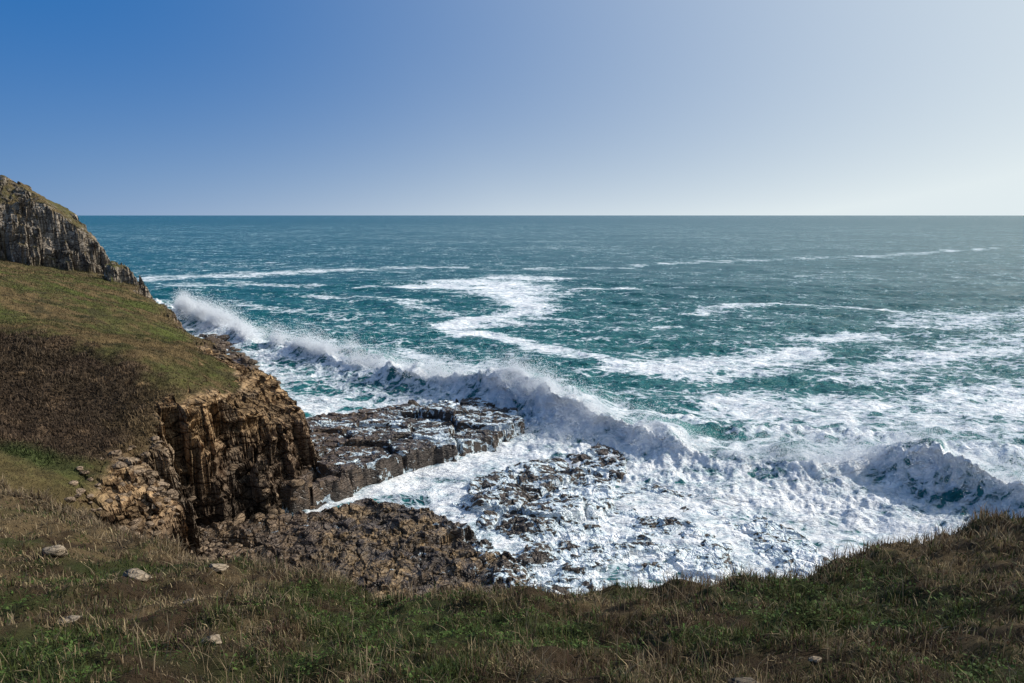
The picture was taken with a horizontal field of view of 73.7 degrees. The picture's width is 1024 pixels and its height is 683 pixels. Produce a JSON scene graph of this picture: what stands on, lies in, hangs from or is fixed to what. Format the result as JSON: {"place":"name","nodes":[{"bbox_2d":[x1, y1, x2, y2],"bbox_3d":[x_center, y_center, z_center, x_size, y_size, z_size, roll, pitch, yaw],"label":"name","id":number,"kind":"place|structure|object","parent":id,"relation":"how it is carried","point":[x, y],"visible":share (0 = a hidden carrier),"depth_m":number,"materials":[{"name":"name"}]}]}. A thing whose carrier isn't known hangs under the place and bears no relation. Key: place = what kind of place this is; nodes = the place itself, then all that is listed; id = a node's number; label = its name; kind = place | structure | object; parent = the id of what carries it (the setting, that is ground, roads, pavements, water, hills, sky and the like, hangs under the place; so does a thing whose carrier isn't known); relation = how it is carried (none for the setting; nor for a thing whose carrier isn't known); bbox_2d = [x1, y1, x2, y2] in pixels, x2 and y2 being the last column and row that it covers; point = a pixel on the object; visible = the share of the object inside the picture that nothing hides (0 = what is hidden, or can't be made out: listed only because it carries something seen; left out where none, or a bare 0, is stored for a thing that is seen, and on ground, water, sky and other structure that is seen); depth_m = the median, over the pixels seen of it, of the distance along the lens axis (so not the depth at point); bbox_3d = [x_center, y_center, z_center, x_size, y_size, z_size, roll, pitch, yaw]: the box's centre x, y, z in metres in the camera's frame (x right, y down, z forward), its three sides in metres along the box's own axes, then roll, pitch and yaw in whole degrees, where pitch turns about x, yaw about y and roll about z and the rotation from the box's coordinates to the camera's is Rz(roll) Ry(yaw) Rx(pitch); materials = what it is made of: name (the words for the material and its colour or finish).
{"place":"outdoors","nodes":[
{"label":"outdoors","id":0,"kind":"place"},
{"bbox_2d":[0,175,320,561],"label":"headland","id":1,"kind":"structure","parent":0,"point":[256,428],"depth_m":54.33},
{"bbox_2d":[0,195,240,552],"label":"headland scrub","id":2,"kind":"object","parent":1,"relation":"on","point":[33,351],"visible":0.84,"depth_m":50.68,"materials":[{"name":"green plant"}]},
{"bbox_2d":[64,334,314,561],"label":"boulder pile","id":3,"kind":"object","parent":1,"relation":"on","point":[169,494],"visible":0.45,"depth_m":44.52,"materials":[{"name":"brown stone"}]},
{"bbox_2d":[0,487,1023,682],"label":"clifftop ground","id":4,"kind":"structure","parent":0,"point":[23,629],"depth_m":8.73,"materials":[{"name":"green plant"}]},
{"bbox_2d":[41,545,67,556],"bbox_3d":[-8.818,4.040,13.141,0.490,0.240,0.377,-3,-7,-3],"label":"limestone rock","id":5,"kind":"object","parent":4,"relation":"on","point":[57,551],"visible":0.94,"depth_m":13.03,"materials":[{"name":"beige stone"}]},
{"bbox_2d":[59,615,81,625],"bbox_3d":[-5.301,3.365,8.163,0.321,0.125,0.215,-16,12,-11],"label":"limestone rock","id":6,"kind":"object","parent":4,"relation":"on","point":[71,617],"visible":0.5,"depth_m":8.14,"materials":[{"name":"beige stone"}]},
{"bbox_2d":[122,568,151,581],"bbox_3d":[-6.417,3.969,11.612,0.633,0.201,0.333,-7,1,20],"label":"limestone rock","id":7,"kind":"object","parent":4,"relation":"on","point":[134,573],"visible":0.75,"depth_m":11.51,"materials":[{"name":"beige stone"}]},
{"bbox_2d":[200,634,221,643],"bbox_3d":[-3.121,3.111,7.082,0.220,0.119,0.177,5,-9,-26],"label":"limestone rock","id":8,"kind":"object","parent":4,"relation":"on","point":[217,637],"visible":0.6,"depth_m":7.07,"materials":[{"name":"beige stone"}]},
{"bbox_2d":[209,563,228,571],"bbox_3d":[-5.467,4.218,12.701,0.377,0.166,0.233,7,-7,-28],"label":"limestone rock","id":9,"kind":"object","parent":4,"relation":"on","point":[215,567],"visible":0.91,"depth_m":12.64,"materials":[{"name":"beige stone"}]},
{"bbox_2d":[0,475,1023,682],"bbox_3d":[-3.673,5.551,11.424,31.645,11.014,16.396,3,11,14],"label":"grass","id":10,"kind":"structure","parent":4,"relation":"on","point":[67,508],"depth_m":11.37,"materials":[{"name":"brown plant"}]},
{"bbox_2d":[728,677,758,682],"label":"limestone rock","id":11,"kind":"object","parent":4,"relation":"on","point":[742,679],"visible":0.91,"depth_m":5.70,"materials":[{"name":"grey stone"}]},
{"bbox_2d":[808,656,821,663],"bbox_3d":[2.911,3.062,6.562,0.138,0.050,0.110,-15,-11,5],"label":"limestone rock","id":12,"kind":"object","parent":4,"relation":"on","point":[814,659],"visible":0.97,"depth_m":6.54,"materials":[{"name":"beige stone"}]},
{"bbox_2d":[0,0,1023,215],"label":"sky","id":13,"kind":"structure","parent":0,"point":[108,107],"materials":[{"name":"blue"}]},
{"bbox_2d":[77,215,1023,587],"bbox_3d":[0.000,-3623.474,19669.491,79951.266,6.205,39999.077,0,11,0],"label":"sea","id":14,"kind":"structure","parent":0,"point":[717,327],"depth_m":136.62,"materials":[{"name":"liquid"}]},
{"bbox_2d":[188,334,833,597],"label":"rock shelf","id":15,"kind":"object","parent":14,"relation":"in","point":[375,545],"visible":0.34,"depth_m":51.82,"materials":[{"name":"grey stone"}]},
{"bbox_2d":[165,278,1023,507],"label":"sea spray","id":16,"kind":"object","parent":14,"relation":"on","point":[195,309],"visible":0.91,"depth_m":76.75,"materials":[{"name":"white liquid"}]}
]}

